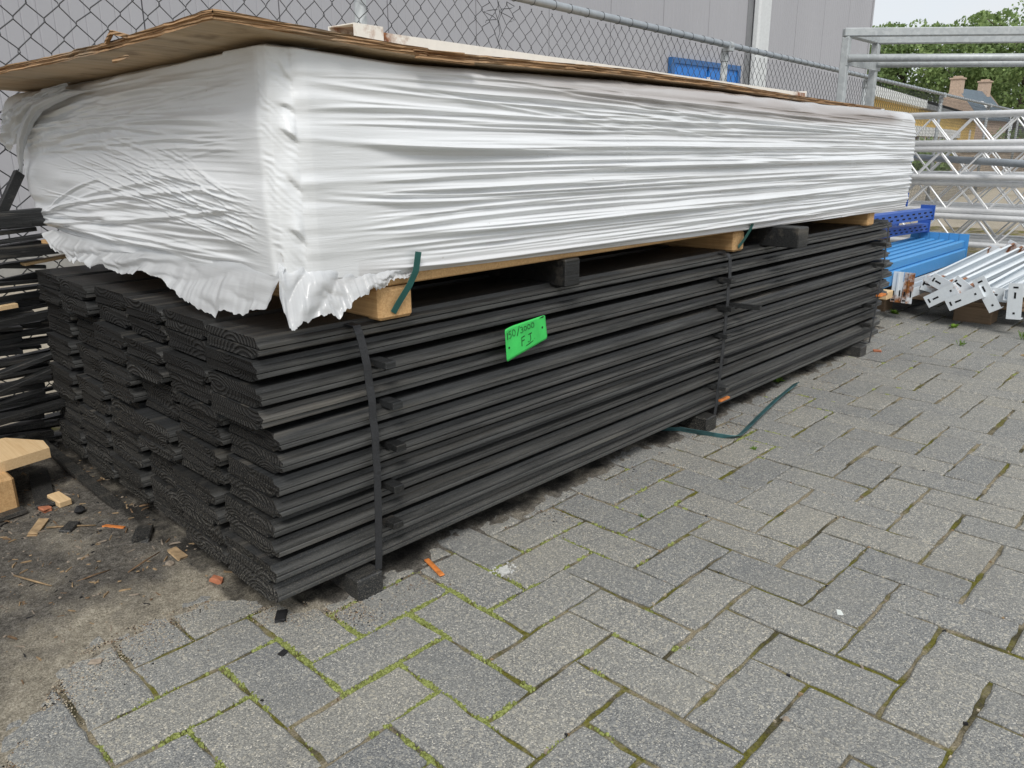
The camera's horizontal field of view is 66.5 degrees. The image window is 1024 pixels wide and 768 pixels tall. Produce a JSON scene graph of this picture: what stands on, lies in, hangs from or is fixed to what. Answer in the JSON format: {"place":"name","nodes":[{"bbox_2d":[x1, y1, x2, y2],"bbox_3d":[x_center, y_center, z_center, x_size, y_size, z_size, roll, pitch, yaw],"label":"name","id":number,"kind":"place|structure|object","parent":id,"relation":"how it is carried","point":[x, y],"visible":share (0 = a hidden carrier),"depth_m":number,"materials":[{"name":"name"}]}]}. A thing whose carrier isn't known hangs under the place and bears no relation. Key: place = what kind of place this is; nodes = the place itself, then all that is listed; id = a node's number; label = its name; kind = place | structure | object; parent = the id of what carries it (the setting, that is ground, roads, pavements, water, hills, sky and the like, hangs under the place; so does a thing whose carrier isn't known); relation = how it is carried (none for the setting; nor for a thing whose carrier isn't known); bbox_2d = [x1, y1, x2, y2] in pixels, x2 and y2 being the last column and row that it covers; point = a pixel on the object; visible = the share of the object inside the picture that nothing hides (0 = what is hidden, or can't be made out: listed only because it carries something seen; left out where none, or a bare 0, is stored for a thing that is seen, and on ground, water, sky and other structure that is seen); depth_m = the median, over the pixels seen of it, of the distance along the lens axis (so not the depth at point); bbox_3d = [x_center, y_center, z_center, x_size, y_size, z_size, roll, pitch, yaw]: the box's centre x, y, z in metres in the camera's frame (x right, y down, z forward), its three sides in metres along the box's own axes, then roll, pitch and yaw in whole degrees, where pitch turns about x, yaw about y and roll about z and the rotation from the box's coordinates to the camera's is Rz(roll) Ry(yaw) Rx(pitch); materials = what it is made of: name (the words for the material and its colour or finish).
{"place":"outdoors","nodes":[
{"label":"outdoors","id":0,"kind":"place"},
{"bbox_2d":[0,0,874,278],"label":"warehouse","id":1,"kind":"structure","parent":0,"point":[810,30],"depth_m":9.24,"materials":[{"name":"white paint"}]},
{"bbox_2d":[668,57,740,83],"bbox_3d":[2.850,-3.717,11.662,0.065,2.040,1.920,15,23,42],"label":"door","id":2,"kind":"structure","parent":1,"relation":"in","point":[670,60],"depth_m":11.27,"materials":[{"name":"paint"}]},
{"bbox_2d":[0,226,1023,767],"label":"pavement","id":3,"kind":"structure","parent":0,"point":[758,612],"depth_m":1.43,"materials":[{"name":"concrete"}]},
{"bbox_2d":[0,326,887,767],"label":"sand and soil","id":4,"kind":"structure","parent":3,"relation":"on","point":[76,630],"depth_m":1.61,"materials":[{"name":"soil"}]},
{"bbox_2d":[0,471,19,512],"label":"pine block","id":5,"kind":"object","parent":4,"relation":"on","point":[8,497],"visible":0.78,"depth_m":1.86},
{"bbox_2d":[0,438,50,472],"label":"pine board","id":6,"kind":"object","parent":5,"relation":"on","point":[15,453],"visible":1,"depth_m":1.95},
{"bbox_2d":[0,506,26,521],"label":"lath","id":7,"kind":"object","parent":4,"relation":"on","point":[12,513],"visible":1,"depth_m":1.85,"materials":[{"name":"black wood"}]},
{"bbox_2d":[26,518,48,536],"bbox_3d":[-1.091,0.329,1.797,0.022,0.009,0.083,-4,17,-11],"label":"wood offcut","id":8,"kind":"object","parent":4,"relation":"on","point":[39,525],"visible":1,"depth_m":1.79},
{"bbox_2d":[28,467,55,508],"bbox_3d":[-1.222,0.261,2.026,0.045,0.018,0.327,-11,20,-32],"label":"lath","id":9,"kind":"object","parent":4,"relation":"on","point":[41,487],"visible":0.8,"depth_m":2.00,"materials":[{"name":"black wood"}]},
{"bbox_2d":[54,432,61,439],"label":"lath","id":10,"kind":"object","parent":4,"relation":"on","point":[58,435],"depth_m":2.31,"materials":[{"name":"black wood"}]},
{"bbox_2d":[44,435,55,440],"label":"lath","id":11,"kind":"object","parent":10,"relation":"on","point":[50,438],"visible":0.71,"depth_m":2.27,"materials":[{"name":"black wood"}]},
{"bbox_2d":[0,428,53,438],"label":"lath","id":12,"kind":"object","parent":11,"relation":"on","point":[45,432],"visible":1,"depth_m":2.24,"materials":[{"name":"black wood"}]},
{"bbox_2d":[0,419,44,434],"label":"lath","id":13,"kind":"object","parent":12,"relation":"on","point":[35,423],"visible":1,"depth_m":2.22,"materials":[{"name":"black wood"}]},
{"bbox_2d":[0,417,64,433],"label":"lath","id":14,"kind":"object","parent":13,"relation":"on","point":[17,427],"depth_m":2.20,"materials":[{"name":"black wood"}]},
{"bbox_2d":[0,388,45,405],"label":"lath","id":15,"kind":"object","parent":12,"relation":"on","point":[24,396],"visible":0.81,"depth_m":2.20,"materials":[{"name":"black wood"}]},
{"bbox_2d":[0,382,44,396],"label":"lath","id":16,"kind":"object","parent":15,"relation":"on","point":[29,387],"visible":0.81,"depth_m":2.21,"materials":[{"name":"black wood"}]},
{"bbox_2d":[0,364,49,378],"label":"lath","id":17,"kind":"object","parent":16,"relation":"on","point":[29,370],"depth_m":2.19,"materials":[{"name":"black wood"}]},
{"bbox_2d":[0,353,43,366],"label":"lath","id":18,"kind":"object","parent":17,"relation":"on","point":[10,361],"depth_m":2.15,"materials":[{"name":"black wood"}]},
{"bbox_2d":[0,348,22,355],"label":"lath","id":19,"kind":"object","parent":18,"relation":"on","point":[11,351],"visible":1,"depth_m":2.16,"materials":[{"name":"black wood"}]},
{"bbox_2d":[0,337,48,349],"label":"lath","id":20,"kind":"object","parent":19,"relation":"on","point":[31,342],"depth_m":2.17,"materials":[{"name":"black wood"}]},
{"bbox_2d":[0,326,53,339],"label":"lath","id":21,"kind":"object","parent":20,"relation":"on","point":[24,333],"depth_m":2.18,"materials":[{"name":"black wood"}]},
{"bbox_2d":[0,325,22,331],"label":"lath","id":22,"kind":"object","parent":21,"relation":"on","point":[16,328],"visible":0.81,"depth_m":2.14,"materials":[{"name":"black wood"}]},
{"bbox_2d":[0,271,37,280],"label":"lath","id":23,"kind":"object","parent":22,"relation":"on","point":[29,275],"depth_m":2.15,"materials":[{"name":"black wood"}]},
{"bbox_2d":[0,264,45,268],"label":"lath","id":24,"kind":"object","parent":23,"relation":"on","point":[23,267],"visible":1,"depth_m":2.12,"materials":[{"name":"black wood"}]},
{"bbox_2d":[0,208,41,213],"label":"lath","id":25,"kind":"object","parent":24,"relation":"on","point":[33,210],"visible":0.62,"depth_m":2.11,"materials":[{"name":"black wood"}]},
{"bbox_2d":[0,170,24,211],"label":"lath","id":26,"kind":"object","parent":25,"relation":"on","point":[9,194],"visible":1,"depth_m":2.10,"materials":[{"name":"black wood"}]},
{"bbox_2d":[20,254,66,265],"bbox_3d":[-1.281,-0.350,2.178,0.030,0.021,0.162,11,20,34],"label":"pine offcut","id":27,"kind":"object","parent":24,"relation":"on","point":[46,259],"visible":0.58,"depth_m":2.15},
{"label":"lath","id":28,"kind":"object","parent":24,"relation":"on","visible":0},
{"bbox_2d":[0,243,58,259],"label":"lath","id":29,"kind":"object","parent":28,"relation":"on","point":[22,251],"visible":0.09,"depth_m":2.08,"materials":[{"name":"black wood"}]},
{"bbox_2d":[0,257,44,268],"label":"lath","id":30,"kind":"object","parent":22,"relation":"on","point":[17,262],"visible":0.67,"depth_m":2.13,"materials":[{"name":"black wood"}]},
{"bbox_2d":[0,239,40,246],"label":"lath","id":31,"kind":"object","parent":30,"relation":"on","point":[34,241],"visible":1,"depth_m":2.13,"materials":[{"name":"black wood"}]},
{"bbox_2d":[0,233,42,244],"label":"lath","id":32,"kind":"object","parent":31,"relation":"on","point":[20,238],"depth_m":2.11,"materials":[{"name":"black wood"}]},
{"bbox_2d":[0,227,36,235],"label":"lath","id":33,"kind":"object","parent":32,"relation":"on","point":[15,230],"visible":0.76,"depth_m":2.12,"materials":[{"name":"black wood"}]},
{"bbox_2d":[0,221,32,229],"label":"lath","id":34,"kind":"object","parent":33,"relation":"on","point":[26,224],"visible":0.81,"depth_m":2.10,"materials":[{"name":"black wood"}]},
{"bbox_2d":[0,212,46,228],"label":"lath","id":35,"kind":"object","parent":34,"relation":"on","point":[14,220],"depth_m":2.09,"materials":[{"name":"black wood"}]},
{"bbox_2d":[0,303,47,315],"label":"lath","id":36,"kind":"object","parent":22,"relation":"on","point":[24,308],"depth_m":2.17,"materials":[{"name":"black wood"}]},
{"bbox_2d":[0,290,39,301],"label":"lath","id":37,"kind":"object","parent":36,"relation":"on","point":[22,296],"depth_m":2.14,"materials":[{"name":"black wood"}]},
{"bbox_2d":[0,309,48,328],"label":"lath","id":38,"kind":"object","parent":21,"relation":"on","point":[23,319],"visible":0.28,"depth_m":2.10,"materials":[{"name":"black wood"}]},
{"bbox_2d":[47,491,71,507],"bbox_3d":[-1.115,0.284,1.923,0.066,0.019,0.030,12,21,35],"label":"wood offcut","id":39,"kind":"object","parent":4,"relation":"on","point":[59,499],"visible":1,"depth_m":1.91,"materials":[{"name":"brown wood"}]},
{"bbox_2d":[59,521,80,532],"bbox_3d":[-1.012,0.330,1.785,0.027,0.016,0.050,-1,17,-3],"label":"wood offcut","id":40,"kind":"object","parent":4,"relation":"on","point":[69,526],"visible":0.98,"depth_m":1.78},
{"bbox_2d":[27,431,127,509],"bbox_3d":[-1.149,0.227,2.050,0.582,0.077,0.026,14,22,39],"label":"lath","id":41,"kind":"object","parent":4,"relation":"on","point":[89,482],"visible":0.76,"depth_m":2.02,"materials":[{"name":"black wood"}]},
{"bbox_2d":[131,524,153,543],"bbox_3d":[-0.829,0.338,1.754,0.037,0.020,0.084,-6,17,-16],"label":"wood offcut","id":42,"kind":"object","parent":4,"relation":"on","point":[142,534],"visible":1,"depth_m":1.74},
{"bbox_2d":[167,547,187,560],"bbox_3d":[-0.715,0.364,1.671,0.049,0.013,0.024,13,21,37],"label":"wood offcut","id":43,"kind":"object","parent":4,"relation":"on","point":[177,553],"visible":1,"depth_m":1.67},
{"bbox_2d":[35,219,892,602],"bbox_3d":[0.201,-0.232,2.747,1.307,0.545,2.967,15,23,42],"label":"plank stack","id":44,"kind":"object","parent":4,"relation":"on","point":[269,453],"visible":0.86,"depth_m":1.73,"materials":[{"name":"black wood"}]},
{"bbox_2d":[0,367,52,395],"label":"lath","id":45,"kind":"object","parent":44,"relation":"on","point":[24,381],"visible":1,"depth_m":2.10,"materials":[{"name":"black wood"}]},
{"bbox_2d":[0,351,52,377],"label":"lath","id":46,"kind":"object","parent":45,"relation":"on","point":[25,364],"depth_m":2.11,"materials":[{"name":"black wood"}]},
{"bbox_2d":[0,398,65,425],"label":"lath","id":47,"kind":"object","parent":44,"relation":"on","point":[11,417],"visible":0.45,"depth_m":2.11,"materials":[{"name":"black wood"}]},
{"bbox_2d":[0,44,915,330],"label":"wrapped timber pack","id":48,"kind":"object","parent":44,"relation":"on","point":[306,184],"visible":1,"depth_m":1.56,"materials":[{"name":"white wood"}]},
{"bbox_2d":[0,8,881,108],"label":"plywood sheet","id":49,"kind":"object","parent":48,"relation":"on","point":[207,32],"visible":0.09,"depth_m":1.38,"materials":[{"name":"wood"}]},
{"bbox_2d":[328,22,806,96],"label":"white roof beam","id":50,"kind":"structure","parent":49,"relation":"on","point":[367,31],"depth_m":1.71,"materials":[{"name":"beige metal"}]},
{"bbox_2d":[505,315,546,360],"bbox_3d":[0.030,-0.101,1.721,0.010,0.084,0.148,14,22,39],"label":"green tag","id":51,"kind":"object","parent":44,"relation":"attached to","point":[522,337],"visible":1,"depth_m":1.72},
{"bbox_2d":[476,257,579,286],"bbox_3d":[-0.298,-0.375,2.204,1.220,0.063,0.052,15,23,42],"label":"timber block","id":52,"kind":"object","parent":44,"relation":"on","point":[564,272],"depth_m":1.81,"materials":[{"name":"black wood"}]},
{"bbox_2d":[743,225,808,247],"bbox_3d":[0.450,-0.587,2.887,1.300,0.063,0.070,15,23,42],"label":"timber block","id":53,"kind":"object","parent":44,"relation":"on","point":[787,236],"depth_m":2.47,"materials":[{"name":"black wood"}]},
{"bbox_2d":[0,325,1023,767],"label":"litter","id":54,"kind":"object","parent":3,"relation":"on","point":[56,699],"visible":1,"depth_m":1.49,"materials":[{"name":"stone"}]},
{"bbox_2d":[94,324,1016,767],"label":"moss","id":55,"kind":"object","parent":3,"relation":"on","point":[428,758],"visible":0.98,"depth_m":1.34,"materials":[{"name":"plant"}]},
{"bbox_2d":[661,382,798,437],"bbox_3d":[0.795,0.092,2.555,0.812,0.029,0.210,-14,21,-37],"label":"plastic strap","id":56,"kind":"object","parent":3,"relation":"on","point":[743,431],"visible":0.91,"depth_m":2.40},
{"bbox_2d":[836,26,1023,105],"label":"galvanised stillage","id":57,"kind":"object","parent":3,"relation":"on","point":[874,61],"visible":0.79,"depth_m":5.02,"materials":[{"name":"metal"}]},
{"bbox_2d":[877,275,1023,324],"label":"wooden pallet","id":58,"kind":"object","parent":3,"relation":"on","point":[976,311],"visible":0.14,"depth_m":3.86,"materials":[{"name":"brown wood"}]},
{"bbox_2d":[890,270,937,303],"bbox_3d":[2.245,-0.572,4.172,0.100,0.152,0.906,15,23,42],"label":"rusty post pair","id":59,"kind":"object","parent":58,"relation":"on","point":[907,289],"visible":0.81,"depth_m":3.87,"materials":[{"name":"white metal"}]},
{"bbox_2d":[881,233,949,258],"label":"blue shelf beam","id":60,"kind":"structure","parent":58,"relation":"on","point":[943,237],"depth_m":4.57,"materials":[{"name":"metal"}]},
{"bbox_2d":[923,282,960,307],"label":"white steel beam","id":61,"kind":"structure","parent":58,"relation":"on","point":[941,295],"depth_m":3.76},
{"bbox_2d":[928,240,1023,289],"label":"white steel beam","id":62,"kind":"structure","parent":61,"relation":"on","point":[1009,249],"depth_m":4.14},
{"bbox_2d":[920,245,1001,292],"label":"white steel beam","id":63,"kind":"structure","parent":58,"relation":"on","point":[926,286],"depth_m":4.24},
{"bbox_2d":[945,279,993,310],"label":"white steel beam","id":64,"kind":"structure","parent":58,"relation":"on","point":[965,298],"depth_m":3.68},
{"bbox_2d":[949,251,1023,292],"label":"white steel beam","id":65,"kind":"structure","parent":64,"relation":"on","point":[994,271],"depth_m":4.00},
{"bbox_2d":[972,264,1023,312],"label":"white steel beam","id":66,"kind":"structure","parent":58,"relation":"on","point":[991,302],"depth_m":3.64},
{"bbox_2d":[1003,281,1023,319],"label":"white steel beam","id":67,"kind":"structure","parent":58,"relation":"on","point":[1014,299],"depth_m":3.54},
{"bbox_2d":[991,273,1023,302],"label":"white steel beam","id":68,"kind":"structure","parent":67,"relation":"on","point":[999,293],"depth_m":3.62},
{"bbox_3d":[2.354,-0.676,4.601,0.420,0.040,0.080,15,23,42],"label":"timber batten","id":69,"kind":"object","parent":58,"relation":"on","visible":0},
{"bbox_2d":[884,232,929,249],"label":"blue shelf beam","id":70,"kind":"structure","parent":69,"relation":"on","point":[924,235],"depth_m":4.78,"materials":[{"name":"metal"}]},
{"bbox_2d":[887,232,939,252],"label":"blue shelf beam","id":71,"kind":"structure","parent":69,"relation":"on","point":[933,236],"depth_m":4.68,"materials":[{"name":"metal"}]},
{"bbox_2d":[882,233,959,259],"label":"blue shelf beam","id":72,"kind":"structure","parent":69,"relation":"on","point":[953,237],"depth_m":4.46,"materials":[{"name":"metal"}]},
{"bbox_3d":[2.816,-1.123,6.376,0.100,0.174,0.750,15,23,42],"label":"timber bearer","id":73,"kind":"object","parent":3,"relation":"on","visible":0},
{"bbox_2d":[875,210,1023,247],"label":"aluminium truss","id":74,"kind":"object","parent":73,"relation":"on","point":[978,243],"visible":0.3,"depth_m":5.52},
{"bbox_2d":[894,180,1023,215],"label":"aluminium truss","id":75,"kind":"object","parent":74,"relation":"on","point":[983,210],"visible":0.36,"depth_m":5.53,"materials":[{"name":"metal"}]},
{"bbox_2d":[911,146,1023,180],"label":"aluminium truss","id":76,"kind":"object","parent":75,"relation":"on","point":[961,175],"visible":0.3,"depth_m":5.47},
{"bbox_2d":[910,109,1023,145],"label":"aluminium truss","id":77,"kind":"object","parent":76,"relation":"on","point":[976,115],"visible":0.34,"depth_m":5.42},
{"bbox_2d":[907,218,1023,241],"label":"aluminium truss","id":78,"kind":"object","parent":73,"relation":"on","point":[994,235],"visible":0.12,"depth_m":5.85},
{"bbox_2d":[908,185,1023,207],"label":"aluminium truss","id":79,"kind":"object","parent":78,"relation":"on","point":[1010,204],"visible":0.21,"depth_m":5.88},
{"bbox_2d":[912,145,1023,173],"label":"aluminium truss","id":80,"kind":"object","parent":79,"relation":"on","point":[967,171],"visible":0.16,"depth_m":5.84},
{"bbox_2d":[913,154,1023,167],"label":"pipe","id":81,"kind":"object","parent":80,"relation":"on","point":[989,161],"visible":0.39,"depth_m":5.41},
{"bbox_3d":[1.473,-0.568,4.215,0.370,0.338,0.080,15,23,42],"label":"timber block","id":82,"kind":"object","parent":3,"relation":"on","visible":0},
{"bbox_2d":[879,289,892,299],"bbox_3d":[1.694,-0.474,3.948,0.420,0.040,0.080,15,23,42],"label":"timber batten","id":83,"kind":"object","parent":82,"relation":"attached to","point":[889,295],"visible":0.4,"depth_m":3.80,"materials":[{"name":"brown wood"}]},
{"bbox_2d":[883,234,969,288],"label":"blue shelf beam","id":84,"kind":"structure","parent":83,"relation":"on","point":[929,260],"depth_m":4.33,"materials":[{"name":"metal"}]},
{"bbox_2d":[881,220,930,238],"bbox_3d":[1.955,-0.837,4.393,1.617,0.078,0.076,-14,21,-37],"label":"blue upright","id":85,"kind":"object","parent":82,"relation":"on","point":[913,228],"visible":0.31,"depth_m":4.72,"materials":[{"name":"blue metal"}]},
{"bbox_2d":[874,204,935,224],"bbox_3d":[1.900,-0.898,4.289,1.536,0.100,0.086,-12,20,-34],"label":"blue upright","id":86,"kind":"object","parent":85,"relation":"on","point":[925,212],"visible":0.33,"depth_m":4.54,"materials":[{"name":"blue metal"}]},
{"bbox_2d":[0,162,1023,426],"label":"ground","id":87,"kind":"structure","parent":0,"point":[992,194],"depth_m":9.49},
{"bbox_2d":[0,0,1023,412],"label":"chain link fence","id":88,"kind":"object","parent":87,"relation":"on","point":[360,10],"visible":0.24,"depth_m":5.18,"materials":[{"name":"metal"}]},
{"bbox_2d":[868,21,908,92],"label":"broadleaf tree","id":89,"kind":"object","parent":87,"relation":"on","point":[886,70],"visible":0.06,"depth_m":85.67,"materials":[{"name":"green plant"}]},
{"bbox_2d":[867,18,959,102],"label":"broadleaf tree","id":90,"kind":"object","parent":87,"relation":"on","point":[904,49],"visible":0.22,"depth_m":83.56,"materials":[{"name":"green plant"}]},
{"bbox_2d":[901,9,1023,105],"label":"broadleaf tree","id":91,"kind":"object","parent":87,"relation":"on","point":[934,72],"visible":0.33,"depth_m":79.34,"materials":[{"name":"green plant"}]},
{"bbox_2d":[948,0,1023,138],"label":"broadleaf tree","id":92,"kind":"object","parent":87,"relation":"on","point":[975,74],"visible":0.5,"depth_m":75.18,"materials":[{"name":"green plant"}]},
{"bbox_2d":[951,152,1023,171],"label":"garden wall","id":93,"kind":"structure","parent":87,"relation":"on","point":[969,155],"depth_m":21.70,"materials":[{"name":"brick"}]},
{"bbox_2d":[874,85,981,155],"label":"yellow building","id":94,"kind":"structure","parent":0,"point":[899,103],"depth_m":36.65,"materials":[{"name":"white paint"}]},
{"bbox_2d":[871,0,1023,138],"label":"sky","id":95,"kind":"structure","parent":0,"point":[945,12],"materials":[{"name":"white"}]},
{"bbox_2d":[944,76,1009,139],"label":"brick house","id":96,"kind":"structure","parent":0,"point":[980,93],"depth_m":65.87,"materials":[{"name":"brick"}]},
{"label":"lath","id":97,"kind":"object","parent":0,"visible":0},
{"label":"lath","id":98,"kind":"object","parent":97,"relation":"on","visible":0},
{"bbox_2d":[0,400,50,412],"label":"lath","id":99,"kind":"object","parent":98,"relation":"on","point":[18,407],"visible":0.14,"depth_m":2.22,"materials":[{"name":"black wood"}]},
{"bbox_2d":[15,413,44,421],"bbox_3d":[-1.624,0.133,2.015,0.730,0.077,0.020,-15,22,-41],"label":"lath","id":100,"kind":"object","parent":99,"relation":"on","point":[40,416],"visible":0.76,"depth_m":2.24,"materials":[{"name":"black wood"}]},
{"bbox_2d":[0,392,60,408],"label":"lath","id":101,"kind":"object","parent":100,"relation":"on","point":[48,396],"depth_m":2.22,"materials":[{"name":"black wood"}]},
{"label":"lath","id":102,"kind":"object","parent":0,"visible":0},
{"bbox_2d":[0,348,49,359],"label":"lath","id":103,"kind":"object","parent":102,"relation":"on","point":[45,350],"depth_m":2.24,"materials":[{"name":"black wood"}]},
{"bbox_2d":[9,344,41,349],"bbox_3d":[-1.681,-0.049,1.974,0.855,0.055,0.045,-15,22,-40],"label":"lath","id":104,"kind":"object","parent":103,"relation":"on","point":[31,347],"visible":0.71,"depth_m":2.22,"materials":[{"name":"black wood"}]},
{"bbox_2d":[20,321,41,326],"bbox_3d":[-1.685,-0.070,1.937,0.917,0.041,0.045,-16,23,-41],"label":"lath","id":105,"kind":"object","parent":104,"relation":"on","point":[32,324],"visible":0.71,"depth_m":2.20,"materials":[{"name":"black wood"}]},
{"bbox_2d":[23,322,48,328],"bbox_3d":[-1.474,-0.146,2.114,0.020,0.061,0.640,15,23,42],"label":"lath","id":106,"kind":"object","parent":105,"relation":"on","point":[44,324],"depth_m":2.23,"materials":[{"name":"black wood"}]},
{"bbox_2d":[17,296,41,300],"bbox_3d":[-1.588,-0.170,2.014,0.785,0.037,0.040,-16,23,-41],"label":"lath","id":107,"kind":"object","parent":106,"relation":"on","point":[35,298],"depth_m":2.20,"materials":[{"name":"black wood"}]},
{"bbox_2d":[16,300,44,302],"bbox_3d":[-1.530,-0.199,2.023,0.030,0.102,0.866,14,22,41],"label":"lath","id":108,"kind":"object","parent":107,"relation":"on","point":[41,301],"depth_m":2.20,"materials":[{"name":"black wood"}]},
{"bbox_2d":[0,283,40,293],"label":"lath","id":109,"kind":"object","parent":108,"relation":"on","point":[18,288],"depth_m":2.14,"materials":[{"name":"black wood"}]},
{"bbox_2d":[0,277,37,285],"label":"lath","id":110,"kind":"object","parent":109,"relation":"on","point":[18,282],"depth_m":2.11,"materials":[{"name":"black wood"}]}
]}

